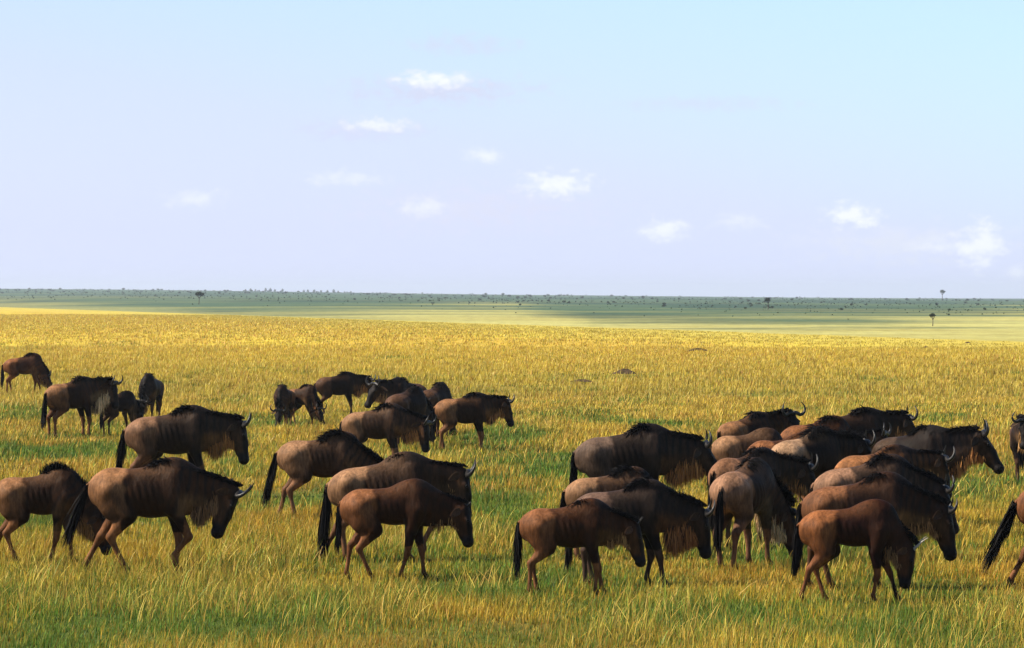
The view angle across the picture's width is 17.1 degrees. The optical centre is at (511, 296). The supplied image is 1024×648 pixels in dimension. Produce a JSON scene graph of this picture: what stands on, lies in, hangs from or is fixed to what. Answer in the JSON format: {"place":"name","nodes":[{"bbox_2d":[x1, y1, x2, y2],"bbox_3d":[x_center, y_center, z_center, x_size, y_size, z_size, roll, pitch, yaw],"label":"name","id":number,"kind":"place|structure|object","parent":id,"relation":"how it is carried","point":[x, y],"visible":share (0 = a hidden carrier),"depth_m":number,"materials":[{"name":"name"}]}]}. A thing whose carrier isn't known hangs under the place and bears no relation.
{"place":"outdoors","nodes":[
{"label":"outdoors","id":0,"kind":"place"},
{"bbox_2d":[0,481,1023,647],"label":"grass","id":1,"kind":"structure","parent":0,"point":[241,518],"depth_m":37.47,"materials":[{"name":"green plant"}]},
{"bbox_2d":[0,289,1023,647],"bbox_3d":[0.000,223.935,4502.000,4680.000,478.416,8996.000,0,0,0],"label":"ground","id":2,"kind":"structure","parent":0,"point":[914,321],"depth_m":416.31,"materials":[{"name":"plant"}]},
{"bbox_2d":[0,352,52,392],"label":"wildebeest","id":3,"kind":"object","parent":2,"relation":"on","point":[34,366],"visible":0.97,"depth_m":116.67},
{"bbox_2d":[0,460,111,562],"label":"wildebeest","id":4,"kind":"object","parent":2,"relation":"on","point":[54,489],"visible":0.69,"depth_m":42.43},
{"bbox_2d":[40,375,122,437],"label":"wildebeest","id":5,"kind":"object","parent":2,"relation":"on","point":[89,396],"visible":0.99,"depth_m":79.99},
{"bbox_2d":[99,390,143,435],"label":"wildebeest","id":6,"kind":"object","parent":2,"relation":"on","point":[129,403],"visible":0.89,"depth_m":80.96},
{"bbox_2d":[137,372,163,416],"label":"wildebeest","id":7,"kind":"object","parent":2,"relation":"on","point":[151,389],"visible":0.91,"depth_m":91.21},
{"bbox_2d":[60,456,253,572],"bbox_3d":[-4.318,2.644,41.376,2.352,1.446,0.576,0,0,0],"label":"wildebeest","id":8,"kind":"object","parent":2,"relation":"on","point":[175,491],"visible":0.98,"depth_m":41.23},
{"bbox_2d":[115,403,251,469],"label":"wildebeest","id":9,"kind":"object","parent":2,"relation":"on","point":[193,432],"visible":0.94,"depth_m":55.54},
{"bbox_2d":[195,292,204,300],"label":"acacia tree","id":10,"kind":"object","parent":2,"relation":"on","point":[198,294],"visible":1,"depth_m":1009.55,"materials":[{"name":"green plant"}]},
{"bbox_2d":[270,384,295,426],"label":"wildebeest","id":11,"kind":"object","parent":2,"relation":"on","point":[284,399],"visible":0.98,"depth_m":86.44},
{"bbox_2d":[286,384,326,424],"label":"wildebeest","id":12,"kind":"object","parent":2,"relation":"on","point":[306,395],"visible":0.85,"depth_m":87.10},
{"bbox_2d":[260,427,383,516],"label":"wildebeest","id":13,"kind":"object","parent":2,"relation":"on","point":[330,452],"visible":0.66,"depth_m":49.83},
{"bbox_2d":[314,371,375,413],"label":"wildebeest","id":14,"kind":"object","parent":2,"relation":"on","point":[348,384],"visible":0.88,"depth_m":93.51},
{"bbox_2d":[339,402,436,453],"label":"wildebeest","id":15,"kind":"object","parent":2,"relation":"on","point":[391,423],"visible":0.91,"depth_m":64.84},
{"bbox_2d":[315,451,475,560],"bbox_3d":[-1.472,2.709,42.996,2.040,1.534,0.568,0,0,-1],"label":"wildebeest","id":16,"kind":"object","parent":2,"relation":"on","point":[452,478],"visible":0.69,"depth_m":42.89},
{"bbox_2d":[364,375,426,407],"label":"wildebeest","id":17,"kind":"object","parent":2,"relation":"on","point":[381,391],"visible":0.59,"depth_m":81.87},
{"bbox_2d":[334,479,473,579],"bbox_3d":[-1.276,2.749,40.241,1.653,1.210,0.494,0,0,0],"label":"wildebeest","id":18,"kind":"object","parent":2,"relation":"on","point":[414,506],"visible":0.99,"depth_m":40.12},
{"bbox_2d":[385,384,435,448],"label":"wildebeest","id":19,"kind":"object","parent":2,"relation":"on","point":[413,398],"visible":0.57,"depth_m":74.96},
{"bbox_2d":[423,381,457,440],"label":"wildebeest","id":20,"kind":"object","parent":2,"relation":"on","point":[437,392],"visible":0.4,"depth_m":78.57},
{"bbox_2d":[430,392,514,450],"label":"wildebeest","id":21,"kind":"object","parent":2,"relation":"on","point":[477,409],"visible":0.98,"depth_m":73.62},
{"bbox_2d":[0,342,1023,399],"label":"grass","id":22,"kind":"structure","parent":2,"relation":"on","point":[203,359],"depth_m":152.19,"materials":[{"name":"yellow plant"}]},
{"bbox_2d":[0,288,1023,319],"bbox_3d":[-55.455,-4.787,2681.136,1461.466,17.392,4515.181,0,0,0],"label":"scrub","id":23,"kind":"object","parent":2,"relation":"on","point":[496,300],"visible":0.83,"depth_m":1951.42,"materials":[{"name":"green plant"}]},
{"bbox_2d":[511,498,645,595],"bbox_3d":[0.744,2.802,38.156,1.517,1.104,0.449,0,0,-4],"label":"wildebeest","id":24,"kind":"object","parent":2,"relation":"on","point":[591,525],"visible":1,"depth_m":38.04},
{"bbox_2d":[570,379,591,381],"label":"earth mound","id":25,"kind":"object","parent":2,"relation":"on","point":[583,380],"visible":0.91,"depth_m":129.20,"materials":[{"name":"brown soil"}]},
{"bbox_2d":[558,463,683,559],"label":"wildebeest","id":26,"kind":"object","parent":2,"relation":"on","point":[618,478],"visible":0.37,"depth_m":43.29},
{"bbox_2d":[612,368,635,373],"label":"earth mound","id":27,"kind":"object","parent":2,"relation":"on","point":[623,371],"visible":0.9,"depth_m":141.73,"materials":[{"name":"brown soil"}]},
{"bbox_2d":[562,477,715,586],"bbox_3d":[1.458,2.720,39.523,1.767,1.293,0.508,0,0,-2],"label":"wildebeest","id":28,"kind":"object","parent":2,"relation":"on","point":[680,520],"visible":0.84,"depth_m":39.45},
{"bbox_2d":[568,421,716,491],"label":"wildebeest","id":29,"kind":"object","parent":2,"relation":"on","point":[672,457],"visible":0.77,"depth_m":48.40},
{"bbox_2d":[687,348,706,350],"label":"earth mound","id":30,"kind":"object","parent":2,"relation":"on","point":[695,349],"visible":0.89,"depth_m":201.36,"materials":[{"name":"brown soil"}]},
{"bbox_2d":[705,427,782,490],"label":"wildebeest","id":31,"kind":"object","parent":2,"relation":"on","point":[722,447],"visible":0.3,"depth_m":53.94},
{"bbox_2d":[709,456,802,569],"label":"wildebeest","id":32,"kind":"object","parent":2,"relation":"on","point":[747,490],"visible":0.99,"depth_m":41.70},
{"bbox_2d":[717,402,805,438],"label":"wildebeest","id":33,"kind":"object","parent":2,"relation":"on","point":[780,421],"visible":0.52,"depth_m":58.98},
{"bbox_2d":[707,444,818,549],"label":"wildebeest","id":34,"kind":"object","parent":2,"relation":"on","point":[795,473],"visible":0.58,"depth_m":45.44},
{"bbox_2d":[747,432,804,498],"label":"wildebeest","id":35,"kind":"object","parent":2,"relation":"on","point":[765,443],"visible":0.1,"depth_m":51.60},
{"bbox_2d":[781,414,856,438],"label":"wildebeest","id":36,"kind":"object","parent":2,"relation":"on","point":[835,422],"visible":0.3,"depth_m":56.33},
{"bbox_2d":[771,423,875,478],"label":"wildebeest","id":37,"kind":"object","parent":2,"relation":"on","point":[831,448],"visible":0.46,"depth_m":49.62},
{"bbox_2d":[797,422,891,502],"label":"wildebeest","id":38,"kind":"object","parent":2,"relation":"on","point":[882,434],"visible":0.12,"depth_m":53.46},
{"bbox_2d":[790,499,926,603],"bbox_3d":[3.773,2.775,37.178,1.498,1.145,0.468,0,0,2],"label":"wildebeest","id":39,"kind":"object","parent":2,"relation":"on","point":[881,532],"visible":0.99,"depth_m":37.07},
{"bbox_2d":[792,471,957,589],"bbox_3d":[4.120,2.663,38.823,1.887,1.362,0.549,0,0,-1],"label":"wildebeest","id":40,"kind":"object","parent":2,"relation":"on","point":[919,511],"visible":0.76,"depth_m":38.73},
{"bbox_2d":[840,405,917,437],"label":"wildebeest","id":41,"kind":"object","parent":2,"relation":"on","point":[867,417],"visible":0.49,"depth_m":57.67},
{"bbox_2d":[807,452,958,560],"bbox_3d":[4.631,2.628,42.733,1.962,1.391,0.549,0,0,-5],"label":"wildebeest","id":42,"kind":"object","parent":2,"relation":"on","point":[909,472],"visible":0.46,"depth_m":42.63},
{"bbox_2d":[834,444,954,498],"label":"wildebeest","id":43,"kind":"object","parent":2,"relation":"on","point":[935,461],"visible":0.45,"depth_m":46.43},
{"bbox_2d":[871,418,1004,483],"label":"wildebeest","id":44,"kind":"object","parent":2,"relation":"on","point":[972,443],"visible":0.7,"depth_m":48.64},
{"bbox_2d":[980,491,1023,589],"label":"wildebeest","id":45,"kind":"object","parent":2,"relation":"on","point":[1005,525],"visible":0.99,"depth_m":38.55},
{"bbox_2d":[1009,411,1023,480],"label":"wildebeest","id":46,"kind":"object","parent":2,"relation":"on","point":[1016,432],"visible":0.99,"depth_m":61.30},
{"bbox_2d":[0,389,1023,526],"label":"grass","id":47,"kind":"structure","parent":0,"point":[262,457],"depth_m":82.36,"materials":[{"name":"yellow plant"}]},
{"bbox_2d":[0,313,1023,347],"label":"grass","id":48,"kind":"structure","parent":0,"point":[161,320],"depth_m":305.25,"materials":[{"name":"yellow plant"}]},
{"bbox_2d":[0,0,1023,298],"label":"sky","id":49,"kind":"structure","parent":0,"point":[703,148],"materials":[{"name":"blue"}]}
]}

